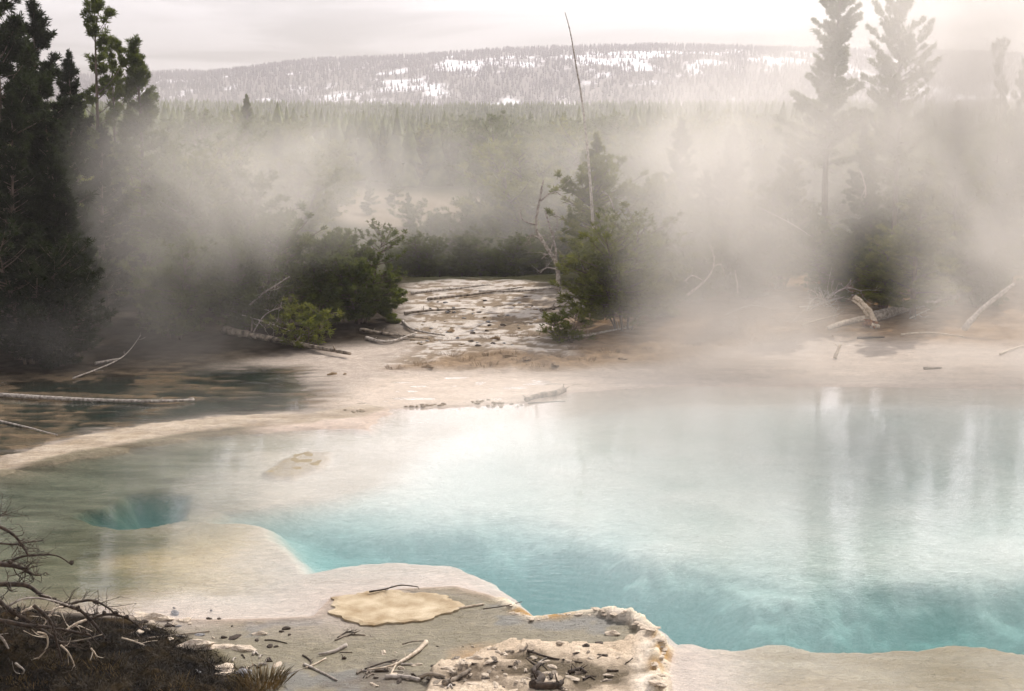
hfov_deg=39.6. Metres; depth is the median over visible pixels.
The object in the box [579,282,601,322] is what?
pine tree
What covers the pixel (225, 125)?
pine tree
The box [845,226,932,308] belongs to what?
bush
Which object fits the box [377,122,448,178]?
pine tree
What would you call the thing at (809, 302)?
dead branch
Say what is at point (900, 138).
pine tree
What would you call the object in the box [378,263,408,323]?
pine tree
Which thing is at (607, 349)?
dry tuft
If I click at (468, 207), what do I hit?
pine tree
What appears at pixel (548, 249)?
dead tree
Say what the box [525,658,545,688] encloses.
root piece
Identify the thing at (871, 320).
torn stump
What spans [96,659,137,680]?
grass tuft
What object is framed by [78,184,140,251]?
pine tree
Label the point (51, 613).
dead branch
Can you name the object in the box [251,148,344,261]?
pine tree
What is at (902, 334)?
fallen branch
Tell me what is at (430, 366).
clod
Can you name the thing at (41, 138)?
pine tree
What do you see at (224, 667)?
stone
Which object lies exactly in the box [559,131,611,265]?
pine tree
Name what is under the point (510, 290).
fallen branch
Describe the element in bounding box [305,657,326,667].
stick
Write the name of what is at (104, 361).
fallen branch
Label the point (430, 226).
pine tree
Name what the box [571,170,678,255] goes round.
pine tree
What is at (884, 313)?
fallen log
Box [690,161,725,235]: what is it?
pine tree
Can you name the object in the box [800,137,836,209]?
pine tree
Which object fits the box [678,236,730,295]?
dead tree
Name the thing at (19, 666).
dead branch
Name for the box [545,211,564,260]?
dead tree
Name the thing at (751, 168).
pine tree
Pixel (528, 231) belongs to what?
pine tree
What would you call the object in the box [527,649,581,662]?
stick
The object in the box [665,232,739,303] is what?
bush
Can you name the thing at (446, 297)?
fallen branch
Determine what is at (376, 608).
sinter plate
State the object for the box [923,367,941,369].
fallen branch
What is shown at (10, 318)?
bush
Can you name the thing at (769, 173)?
pine tree
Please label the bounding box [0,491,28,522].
dead branch
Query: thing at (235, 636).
stone
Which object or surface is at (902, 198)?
pine tree
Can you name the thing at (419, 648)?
stick
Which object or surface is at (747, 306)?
dead branch
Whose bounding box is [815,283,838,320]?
dead branch
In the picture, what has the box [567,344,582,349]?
dry tuft
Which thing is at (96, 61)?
pine tree
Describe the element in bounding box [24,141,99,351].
pine tree
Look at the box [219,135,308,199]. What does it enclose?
pine tree
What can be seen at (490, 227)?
pine tree
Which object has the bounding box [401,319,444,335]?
fallen branch
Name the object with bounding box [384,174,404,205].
pine tree
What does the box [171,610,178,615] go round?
stone
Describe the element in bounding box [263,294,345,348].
bush
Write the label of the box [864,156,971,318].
pine tree
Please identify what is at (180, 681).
grass tuft
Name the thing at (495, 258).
bush
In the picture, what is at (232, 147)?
pine tree
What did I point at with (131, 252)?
pine tree
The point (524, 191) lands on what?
pine tree
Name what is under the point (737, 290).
dead tree
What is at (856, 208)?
pine tree
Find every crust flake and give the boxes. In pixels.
[647,625,656,630]
[648,679,668,685]
[653,637,666,641]
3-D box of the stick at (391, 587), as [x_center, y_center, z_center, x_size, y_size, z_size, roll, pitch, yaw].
[-1.514,3.088,18.290,0.643,0.098,0.272,-1,9,-5]
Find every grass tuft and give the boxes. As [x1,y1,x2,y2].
[2,663,36,684]
[9,669,55,688]
[31,650,79,668]
[58,668,104,687]
[81,651,128,670]
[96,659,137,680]
[153,670,195,690]
[221,670,272,690]
[226,659,298,690]
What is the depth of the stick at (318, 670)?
15.60 m
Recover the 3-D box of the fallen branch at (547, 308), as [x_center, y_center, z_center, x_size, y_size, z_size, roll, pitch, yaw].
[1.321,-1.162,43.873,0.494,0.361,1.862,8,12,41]
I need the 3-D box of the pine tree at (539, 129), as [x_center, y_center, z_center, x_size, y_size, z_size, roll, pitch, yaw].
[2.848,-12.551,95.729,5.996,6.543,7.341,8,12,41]
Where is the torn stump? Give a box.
[851,295,879,328]
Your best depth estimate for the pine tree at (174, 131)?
67.57 m
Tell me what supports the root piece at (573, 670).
on the ground
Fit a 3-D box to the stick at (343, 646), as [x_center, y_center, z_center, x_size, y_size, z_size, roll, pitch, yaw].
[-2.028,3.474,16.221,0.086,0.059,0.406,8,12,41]
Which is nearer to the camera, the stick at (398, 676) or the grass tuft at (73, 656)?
the grass tuft at (73, 656)
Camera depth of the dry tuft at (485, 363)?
34.59 m
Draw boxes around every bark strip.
[375,667,388,671]
[607,669,618,671]
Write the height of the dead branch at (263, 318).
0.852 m
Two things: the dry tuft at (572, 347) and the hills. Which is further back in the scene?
the hills
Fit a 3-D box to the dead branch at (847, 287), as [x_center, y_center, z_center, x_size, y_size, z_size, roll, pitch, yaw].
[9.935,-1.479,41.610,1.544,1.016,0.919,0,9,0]
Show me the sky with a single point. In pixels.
(206, 35)
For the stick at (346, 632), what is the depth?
16.82 m
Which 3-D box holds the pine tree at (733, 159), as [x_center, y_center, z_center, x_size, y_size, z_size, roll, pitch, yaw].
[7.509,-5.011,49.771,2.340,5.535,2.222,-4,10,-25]
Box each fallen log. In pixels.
[0,393,194,403]
[221,319,351,354]
[873,293,959,321]
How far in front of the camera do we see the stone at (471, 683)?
15.05 m
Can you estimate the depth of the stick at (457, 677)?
15.19 m
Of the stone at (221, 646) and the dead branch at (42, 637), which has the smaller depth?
the dead branch at (42, 637)
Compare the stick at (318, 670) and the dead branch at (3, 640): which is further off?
the stick at (318, 670)
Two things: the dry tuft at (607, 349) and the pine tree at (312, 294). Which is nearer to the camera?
the dry tuft at (607, 349)
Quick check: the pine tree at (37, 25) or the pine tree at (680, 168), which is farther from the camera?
the pine tree at (680, 168)
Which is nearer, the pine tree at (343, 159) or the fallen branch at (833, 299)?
the fallen branch at (833, 299)
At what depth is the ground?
23.87 m
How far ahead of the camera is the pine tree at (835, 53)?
48.96 m
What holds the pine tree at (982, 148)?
on the ground
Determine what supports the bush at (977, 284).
on the ground
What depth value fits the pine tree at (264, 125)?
83.53 m
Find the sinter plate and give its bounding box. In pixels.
[328,590,464,626]
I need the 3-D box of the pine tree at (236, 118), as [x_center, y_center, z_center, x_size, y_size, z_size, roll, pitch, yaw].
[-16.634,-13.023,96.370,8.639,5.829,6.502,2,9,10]
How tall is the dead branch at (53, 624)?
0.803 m
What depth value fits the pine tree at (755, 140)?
64.61 m
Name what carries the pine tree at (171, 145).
on the ground
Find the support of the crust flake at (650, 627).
on the ground
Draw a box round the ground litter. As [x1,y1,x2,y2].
[0,603,254,690]
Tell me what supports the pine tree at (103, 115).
on the ground
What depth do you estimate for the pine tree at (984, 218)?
47.84 m
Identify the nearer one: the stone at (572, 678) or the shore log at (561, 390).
the stone at (572, 678)
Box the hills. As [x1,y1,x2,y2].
[2,47,1023,107]
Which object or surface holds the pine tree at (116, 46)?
on the ground
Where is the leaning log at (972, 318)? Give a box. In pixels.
[961,283,1014,330]
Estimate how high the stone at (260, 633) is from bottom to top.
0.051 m
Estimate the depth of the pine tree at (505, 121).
124.48 m
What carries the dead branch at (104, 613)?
on the ground
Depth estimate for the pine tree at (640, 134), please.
72.00 m
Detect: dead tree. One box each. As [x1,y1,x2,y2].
[249,275,288,304]
[508,180,570,289]
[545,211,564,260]
[601,191,613,208]
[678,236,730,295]
[735,270,738,292]
[850,168,866,201]
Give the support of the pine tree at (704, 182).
on the ground
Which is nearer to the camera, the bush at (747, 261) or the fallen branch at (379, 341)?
the fallen branch at (379, 341)
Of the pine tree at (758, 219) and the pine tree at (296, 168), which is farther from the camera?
the pine tree at (296, 168)
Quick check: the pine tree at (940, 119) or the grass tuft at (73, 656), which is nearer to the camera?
the grass tuft at (73, 656)
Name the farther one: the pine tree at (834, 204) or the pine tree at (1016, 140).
the pine tree at (834, 204)
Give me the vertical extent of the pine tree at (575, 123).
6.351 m
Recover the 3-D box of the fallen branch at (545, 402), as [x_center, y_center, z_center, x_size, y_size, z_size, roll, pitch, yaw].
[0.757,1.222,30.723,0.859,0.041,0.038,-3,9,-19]
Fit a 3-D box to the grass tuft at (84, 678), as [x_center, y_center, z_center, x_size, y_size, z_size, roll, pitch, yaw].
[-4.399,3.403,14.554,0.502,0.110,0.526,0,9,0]
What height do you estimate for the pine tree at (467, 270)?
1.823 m
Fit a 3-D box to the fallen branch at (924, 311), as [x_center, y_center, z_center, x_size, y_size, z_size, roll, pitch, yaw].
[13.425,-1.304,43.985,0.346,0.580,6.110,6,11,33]
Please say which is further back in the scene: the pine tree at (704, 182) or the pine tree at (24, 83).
the pine tree at (704, 182)
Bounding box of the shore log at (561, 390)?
[523,384,569,401]
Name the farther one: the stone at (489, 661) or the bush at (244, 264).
the bush at (244, 264)
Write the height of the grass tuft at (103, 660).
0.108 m
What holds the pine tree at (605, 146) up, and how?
on the ground
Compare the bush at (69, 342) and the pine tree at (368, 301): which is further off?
the pine tree at (368, 301)
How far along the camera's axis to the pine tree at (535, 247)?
54.88 m
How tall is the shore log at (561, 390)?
0.248 m
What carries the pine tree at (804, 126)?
on the ground
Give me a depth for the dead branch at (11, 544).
15.50 m
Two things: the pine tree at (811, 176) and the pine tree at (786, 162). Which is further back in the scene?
the pine tree at (811, 176)
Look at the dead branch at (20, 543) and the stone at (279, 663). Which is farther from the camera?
the stone at (279, 663)
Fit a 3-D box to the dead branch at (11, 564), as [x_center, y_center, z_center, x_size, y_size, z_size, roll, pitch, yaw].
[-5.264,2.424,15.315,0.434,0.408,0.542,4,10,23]
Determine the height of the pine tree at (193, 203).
5.300 m
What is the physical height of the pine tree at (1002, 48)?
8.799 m
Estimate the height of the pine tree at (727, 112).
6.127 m
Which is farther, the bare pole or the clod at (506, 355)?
the bare pole
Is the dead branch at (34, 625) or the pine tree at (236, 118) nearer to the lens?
the dead branch at (34, 625)
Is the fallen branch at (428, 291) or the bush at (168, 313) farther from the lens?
the fallen branch at (428, 291)
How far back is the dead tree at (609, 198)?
41.82 m
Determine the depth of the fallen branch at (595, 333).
39.73 m
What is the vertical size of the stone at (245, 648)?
0.066 m
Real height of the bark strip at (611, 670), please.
0.040 m
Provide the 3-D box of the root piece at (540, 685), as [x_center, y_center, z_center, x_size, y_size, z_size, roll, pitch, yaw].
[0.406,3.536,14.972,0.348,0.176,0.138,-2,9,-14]
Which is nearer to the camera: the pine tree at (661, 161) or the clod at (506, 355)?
the clod at (506, 355)
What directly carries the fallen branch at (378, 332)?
on the ground
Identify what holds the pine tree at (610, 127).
on the ground
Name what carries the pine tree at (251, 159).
on the ground
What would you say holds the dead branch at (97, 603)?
on the dead branch at (104, 613)
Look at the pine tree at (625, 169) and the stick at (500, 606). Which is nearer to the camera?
the stick at (500, 606)
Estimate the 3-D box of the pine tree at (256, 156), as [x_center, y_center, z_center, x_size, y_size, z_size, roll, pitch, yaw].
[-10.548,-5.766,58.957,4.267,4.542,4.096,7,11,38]
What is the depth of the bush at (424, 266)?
53.17 m
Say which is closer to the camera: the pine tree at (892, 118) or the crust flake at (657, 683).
the crust flake at (657, 683)
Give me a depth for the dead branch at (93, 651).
14.94 m
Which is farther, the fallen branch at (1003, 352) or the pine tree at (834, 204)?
the pine tree at (834, 204)
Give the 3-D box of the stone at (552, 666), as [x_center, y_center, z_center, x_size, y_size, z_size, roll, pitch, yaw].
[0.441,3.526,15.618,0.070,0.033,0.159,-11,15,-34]
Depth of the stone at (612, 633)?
16.73 m
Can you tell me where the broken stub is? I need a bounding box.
[833,343,841,358]
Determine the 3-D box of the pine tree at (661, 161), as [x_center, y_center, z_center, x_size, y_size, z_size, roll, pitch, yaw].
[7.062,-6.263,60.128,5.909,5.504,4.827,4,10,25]
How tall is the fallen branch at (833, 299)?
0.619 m
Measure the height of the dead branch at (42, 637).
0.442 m
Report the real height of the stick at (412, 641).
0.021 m
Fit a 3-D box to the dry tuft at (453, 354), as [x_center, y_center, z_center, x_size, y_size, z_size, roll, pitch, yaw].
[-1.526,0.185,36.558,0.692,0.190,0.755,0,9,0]
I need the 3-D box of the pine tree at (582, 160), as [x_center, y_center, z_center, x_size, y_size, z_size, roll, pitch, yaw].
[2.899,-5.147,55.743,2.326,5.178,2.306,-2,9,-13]
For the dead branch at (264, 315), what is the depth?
39.04 m
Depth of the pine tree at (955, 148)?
45.48 m
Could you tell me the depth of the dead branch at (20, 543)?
15.24 m
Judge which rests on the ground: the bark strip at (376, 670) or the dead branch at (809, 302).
the bark strip at (376, 670)
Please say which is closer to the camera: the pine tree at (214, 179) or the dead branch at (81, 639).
the dead branch at (81, 639)
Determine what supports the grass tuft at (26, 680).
on the ground
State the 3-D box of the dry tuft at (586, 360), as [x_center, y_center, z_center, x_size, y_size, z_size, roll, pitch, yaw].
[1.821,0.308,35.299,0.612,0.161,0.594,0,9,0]
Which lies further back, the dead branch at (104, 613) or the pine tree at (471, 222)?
the pine tree at (471, 222)
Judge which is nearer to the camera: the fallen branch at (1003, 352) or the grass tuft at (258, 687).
the grass tuft at (258, 687)
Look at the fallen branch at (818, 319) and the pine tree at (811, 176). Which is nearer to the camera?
the fallen branch at (818, 319)
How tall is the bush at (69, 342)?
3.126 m
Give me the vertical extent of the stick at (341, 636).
0.126 m
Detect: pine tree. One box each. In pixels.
[0,0,110,307]
[0,0,117,283]
[0,88,55,359]
[1,99,112,293]
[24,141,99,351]
[47,183,112,355]
[55,49,111,240]
[72,0,137,304]
[76,175,139,260]
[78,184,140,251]
[79,124,156,320]
[80,140,258,271]
[84,110,121,137]
[94,35,135,288]
[95,34,197,301]
[108,121,194,154]
[111,106,223,158]
[127,121,277,238]
[128,143,307,309]
[137,140,193,267]
[147,141,271,181]
[160,108,273,156]
[210,110,327,155]
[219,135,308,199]
[221,115,300,162]
[234,94,261,161]
[238,207,370,328]
[243,151,280,204]
[244,130,336,208]
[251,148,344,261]
[256,165,277,233]
[265,122,364,220]
[266,160,286,238]
[268,125,295,208]
[307,217,407,323]
[359,180,380,214]
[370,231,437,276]
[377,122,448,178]
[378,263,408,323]
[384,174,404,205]
[386,198,491,268]
[392,222,438,276]
[398,192,415,226]
[403,129,458,181]
[411,212,457,276]
[433,109,533,164]
[434,240,458,276]
[440,219,493,276]
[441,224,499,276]
[442,112,636,229]
[446,236,478,276]
[452,213,510,276]
[453,115,618,273]
[461,193,475,221]
[483,195,610,273]
[504,235,538,276]
[510,134,552,176]
[512,228,569,274]
[513,216,561,273]
[519,111,593,153]
[521,113,644,203]
[544,147,694,274]
[545,117,631,151]
[547,126,671,169]
[553,148,597,270]
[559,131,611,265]
[569,111,725,183]
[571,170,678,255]
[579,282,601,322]
[604,133,729,215]
[605,110,724,174]
[609,135,757,217]
[610,171,720,281]
[637,109,783,173]
[639,244,687,318]
[662,116,712,251]
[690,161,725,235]
[690,169,722,256]
[693,121,801,235]
[693,148,809,216]
[701,123,760,269]
[714,110,820,169]
[716,174,842,288]
[726,157,770,241]
[759,136,808,285]
[765,122,892,223]
[772,0,876,271]
[777,121,841,142]
[799,160,830,239]
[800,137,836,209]
[806,136,962,239]
[807,187,819,241]
[834,127,893,267]
[841,127,935,159]
[845,130,967,175]
[855,187,882,279]
[857,154,974,268]
[860,0,942,243]
[861,129,979,152]
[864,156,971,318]
[909,158,1023,280]
[920,117,1013,164]
[926,99,988,281]
[962,123,1023,218]
[977,35,1014,271]
[987,57,1023,278]
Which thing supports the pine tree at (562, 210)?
on the ground
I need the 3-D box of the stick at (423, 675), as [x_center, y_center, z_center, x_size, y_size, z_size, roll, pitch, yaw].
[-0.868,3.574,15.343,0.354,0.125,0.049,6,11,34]
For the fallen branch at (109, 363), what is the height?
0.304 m
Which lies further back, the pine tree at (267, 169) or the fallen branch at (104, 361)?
the pine tree at (267, 169)
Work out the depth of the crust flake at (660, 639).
16.25 m
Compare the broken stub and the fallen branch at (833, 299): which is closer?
the broken stub
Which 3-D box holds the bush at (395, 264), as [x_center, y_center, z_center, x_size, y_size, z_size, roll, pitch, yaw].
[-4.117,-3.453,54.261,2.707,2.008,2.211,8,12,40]
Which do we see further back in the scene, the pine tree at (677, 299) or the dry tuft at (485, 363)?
the pine tree at (677, 299)
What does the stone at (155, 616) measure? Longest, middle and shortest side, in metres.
0.494 x 0.144 x 0.117 m
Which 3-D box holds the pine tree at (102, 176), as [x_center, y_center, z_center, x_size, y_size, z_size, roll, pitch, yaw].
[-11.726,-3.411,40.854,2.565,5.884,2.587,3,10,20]
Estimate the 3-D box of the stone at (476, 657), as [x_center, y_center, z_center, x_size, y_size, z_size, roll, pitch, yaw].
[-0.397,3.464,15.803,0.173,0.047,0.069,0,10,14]
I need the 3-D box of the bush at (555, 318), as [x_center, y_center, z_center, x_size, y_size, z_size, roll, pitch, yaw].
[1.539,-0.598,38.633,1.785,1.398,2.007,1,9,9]
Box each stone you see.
[134,612,173,621]
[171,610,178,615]
[177,639,215,649]
[183,617,190,622]
[211,644,233,648]
[215,663,233,670]
[228,634,240,639]
[229,644,256,651]
[236,669,251,676]
[252,631,267,634]
[273,661,281,666]
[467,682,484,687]
[469,655,482,658]
[484,659,493,663]
[547,664,556,668]
[565,675,579,680]
[605,630,619,635]
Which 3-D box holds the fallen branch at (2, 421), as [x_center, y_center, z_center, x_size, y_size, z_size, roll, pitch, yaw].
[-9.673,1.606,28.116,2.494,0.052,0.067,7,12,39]
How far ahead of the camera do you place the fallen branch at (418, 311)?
42.87 m
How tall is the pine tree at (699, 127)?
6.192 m
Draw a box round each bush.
[0,217,102,364]
[0,248,117,370]
[115,226,230,340]
[202,213,314,331]
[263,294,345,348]
[396,231,450,276]
[462,231,535,276]
[536,299,600,342]
[548,200,699,331]
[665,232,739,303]
[718,230,794,299]
[781,218,868,301]
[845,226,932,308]
[936,230,1023,307]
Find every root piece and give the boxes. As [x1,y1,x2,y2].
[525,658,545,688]
[535,673,564,689]
[568,664,586,673]
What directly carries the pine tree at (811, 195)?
on the ground
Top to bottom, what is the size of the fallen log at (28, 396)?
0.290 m
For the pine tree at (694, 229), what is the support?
on the ground
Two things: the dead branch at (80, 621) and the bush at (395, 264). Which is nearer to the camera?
the dead branch at (80, 621)
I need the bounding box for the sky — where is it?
[0,0,1023,77]
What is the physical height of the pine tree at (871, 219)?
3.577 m
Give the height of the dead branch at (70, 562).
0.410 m
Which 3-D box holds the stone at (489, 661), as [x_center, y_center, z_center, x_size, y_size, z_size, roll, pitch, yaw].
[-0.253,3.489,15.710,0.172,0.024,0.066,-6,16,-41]
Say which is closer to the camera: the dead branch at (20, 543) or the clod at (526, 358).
the dead branch at (20, 543)
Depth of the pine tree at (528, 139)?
82.08 m
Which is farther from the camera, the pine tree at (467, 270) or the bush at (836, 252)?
the pine tree at (467, 270)
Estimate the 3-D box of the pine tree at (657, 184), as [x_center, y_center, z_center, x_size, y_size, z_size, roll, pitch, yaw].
[3.639,-4.030,47.011,4.432,5.003,4.618,7,12,39]
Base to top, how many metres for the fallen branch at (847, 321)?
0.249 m
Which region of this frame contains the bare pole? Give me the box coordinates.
[565,13,594,235]
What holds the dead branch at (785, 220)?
on the ground
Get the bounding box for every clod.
[421,364,433,368]
[502,354,516,357]
[522,356,531,360]
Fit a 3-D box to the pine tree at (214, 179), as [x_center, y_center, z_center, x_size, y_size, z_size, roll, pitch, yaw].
[-11.886,-4.643,50.172,7.276,5.238,5.476,5,10,31]
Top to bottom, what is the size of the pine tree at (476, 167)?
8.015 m
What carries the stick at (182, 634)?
on the ground
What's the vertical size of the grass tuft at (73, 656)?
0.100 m
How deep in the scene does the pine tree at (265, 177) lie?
56.37 m
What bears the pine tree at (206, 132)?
on the ground
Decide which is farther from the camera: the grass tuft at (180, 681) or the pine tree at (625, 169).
the pine tree at (625, 169)
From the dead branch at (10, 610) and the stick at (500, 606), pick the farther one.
the stick at (500, 606)
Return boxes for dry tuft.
[440,348,463,355]
[468,360,496,367]
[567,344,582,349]
[575,356,596,361]
[598,347,620,352]
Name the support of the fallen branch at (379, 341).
on the ground
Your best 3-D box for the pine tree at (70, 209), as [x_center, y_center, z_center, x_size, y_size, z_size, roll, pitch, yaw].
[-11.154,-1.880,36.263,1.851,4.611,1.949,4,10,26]
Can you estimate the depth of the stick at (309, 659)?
15.96 m
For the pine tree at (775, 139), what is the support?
on the ground
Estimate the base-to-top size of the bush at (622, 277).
3.871 m
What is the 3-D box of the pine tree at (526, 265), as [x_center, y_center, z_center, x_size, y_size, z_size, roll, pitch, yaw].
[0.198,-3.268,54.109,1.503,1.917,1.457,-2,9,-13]
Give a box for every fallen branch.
[0,420,57,435]
[72,333,144,378]
[95,358,118,364]
[359,328,427,338]
[365,329,416,342]
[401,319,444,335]
[404,306,467,314]
[411,283,489,293]
[427,286,523,300]
[479,285,554,292]
[528,401,565,403]
[539,303,567,311]
[568,322,630,340]
[802,313,839,323]
[807,289,860,310]
[826,315,867,329]
[857,336,884,338]
[901,332,962,336]
[909,297,953,318]
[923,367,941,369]
[999,345,1023,354]
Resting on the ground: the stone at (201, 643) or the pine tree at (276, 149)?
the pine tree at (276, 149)
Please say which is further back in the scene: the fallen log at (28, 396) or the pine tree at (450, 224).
the pine tree at (450, 224)
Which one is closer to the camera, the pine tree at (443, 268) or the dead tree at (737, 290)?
the dead tree at (737, 290)
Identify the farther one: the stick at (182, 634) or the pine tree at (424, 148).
the pine tree at (424, 148)
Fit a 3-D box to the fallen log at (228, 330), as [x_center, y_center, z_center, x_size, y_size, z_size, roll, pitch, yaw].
[-6.023,-0.285,37.859,5.329,0.563,0.367,8,12,42]
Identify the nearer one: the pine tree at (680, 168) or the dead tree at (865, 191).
the dead tree at (865, 191)
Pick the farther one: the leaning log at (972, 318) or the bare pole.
the bare pole
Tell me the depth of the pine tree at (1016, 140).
49.28 m
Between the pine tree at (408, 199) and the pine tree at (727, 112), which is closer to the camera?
the pine tree at (727, 112)
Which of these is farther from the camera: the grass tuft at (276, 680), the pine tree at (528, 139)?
the pine tree at (528, 139)
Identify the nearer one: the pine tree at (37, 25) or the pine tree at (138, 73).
the pine tree at (37, 25)
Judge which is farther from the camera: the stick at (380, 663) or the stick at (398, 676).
the stick at (380, 663)
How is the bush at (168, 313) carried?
on the ground
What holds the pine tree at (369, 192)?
on the ground
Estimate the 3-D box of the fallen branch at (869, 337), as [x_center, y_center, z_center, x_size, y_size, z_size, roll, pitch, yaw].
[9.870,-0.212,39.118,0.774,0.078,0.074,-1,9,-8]
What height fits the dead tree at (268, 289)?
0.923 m
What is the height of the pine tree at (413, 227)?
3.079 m
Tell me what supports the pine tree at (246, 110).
on the ground
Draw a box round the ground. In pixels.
[0,114,1023,690]
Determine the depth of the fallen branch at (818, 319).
41.72 m
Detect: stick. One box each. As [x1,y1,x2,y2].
[144,631,209,639]
[302,654,312,667]
[303,663,337,680]
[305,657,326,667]
[318,643,347,654]
[335,627,370,640]
[337,628,356,637]
[364,659,396,669]
[367,640,427,669]
[369,584,418,592]
[385,673,420,681]
[402,640,423,644]
[418,672,445,678]
[441,668,471,685]
[457,603,483,608]
[483,601,521,609]
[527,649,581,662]
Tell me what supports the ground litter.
on the ground
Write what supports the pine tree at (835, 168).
on the ground
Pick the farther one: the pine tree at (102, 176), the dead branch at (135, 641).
the pine tree at (102, 176)
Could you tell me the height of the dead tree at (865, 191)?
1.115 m
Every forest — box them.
[1,42,1023,106]
[2,97,1023,187]
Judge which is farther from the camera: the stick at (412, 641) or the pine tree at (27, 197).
the pine tree at (27, 197)
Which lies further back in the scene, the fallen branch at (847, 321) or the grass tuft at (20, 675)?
the fallen branch at (847, 321)
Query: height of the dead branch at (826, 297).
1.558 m
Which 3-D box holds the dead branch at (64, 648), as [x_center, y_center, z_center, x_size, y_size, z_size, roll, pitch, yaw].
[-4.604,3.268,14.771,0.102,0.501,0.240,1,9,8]
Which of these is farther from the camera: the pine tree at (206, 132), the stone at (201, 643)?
the pine tree at (206, 132)
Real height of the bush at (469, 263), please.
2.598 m
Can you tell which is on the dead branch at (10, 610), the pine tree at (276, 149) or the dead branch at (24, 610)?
the dead branch at (24, 610)
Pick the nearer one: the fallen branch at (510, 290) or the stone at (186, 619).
the stone at (186, 619)
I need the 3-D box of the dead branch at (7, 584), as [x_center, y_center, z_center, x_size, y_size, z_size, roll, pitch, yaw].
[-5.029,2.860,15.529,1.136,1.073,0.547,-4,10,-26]
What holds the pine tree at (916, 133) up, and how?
on the ground
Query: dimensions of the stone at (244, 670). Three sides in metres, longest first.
0.184 x 0.162 x 0.068 m
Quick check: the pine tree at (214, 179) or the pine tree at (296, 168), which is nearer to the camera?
the pine tree at (214, 179)
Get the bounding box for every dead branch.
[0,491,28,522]
[0,524,45,567]
[0,531,53,554]
[0,556,48,583]
[0,567,109,646]
[0,590,91,651]
[0,596,98,643]
[0,633,8,648]
[7,539,80,578]
[10,594,70,605]
[12,662,24,674]
[15,598,32,619]
[23,630,48,658]
[32,604,79,662]
[34,606,62,624]
[54,633,102,642]
[58,604,90,631]
[60,638,75,669]
[61,585,135,629]
[84,593,159,634]
[90,648,102,659]
[121,637,156,644]
[242,307,288,334]
[253,299,282,331]
[726,294,771,314]
[760,208,810,235]
[794,267,849,318]
[803,283,831,310]
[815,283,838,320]
[828,278,879,311]
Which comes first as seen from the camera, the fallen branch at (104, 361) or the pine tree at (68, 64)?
the fallen branch at (104, 361)
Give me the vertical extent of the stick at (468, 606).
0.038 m
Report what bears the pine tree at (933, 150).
on the ground

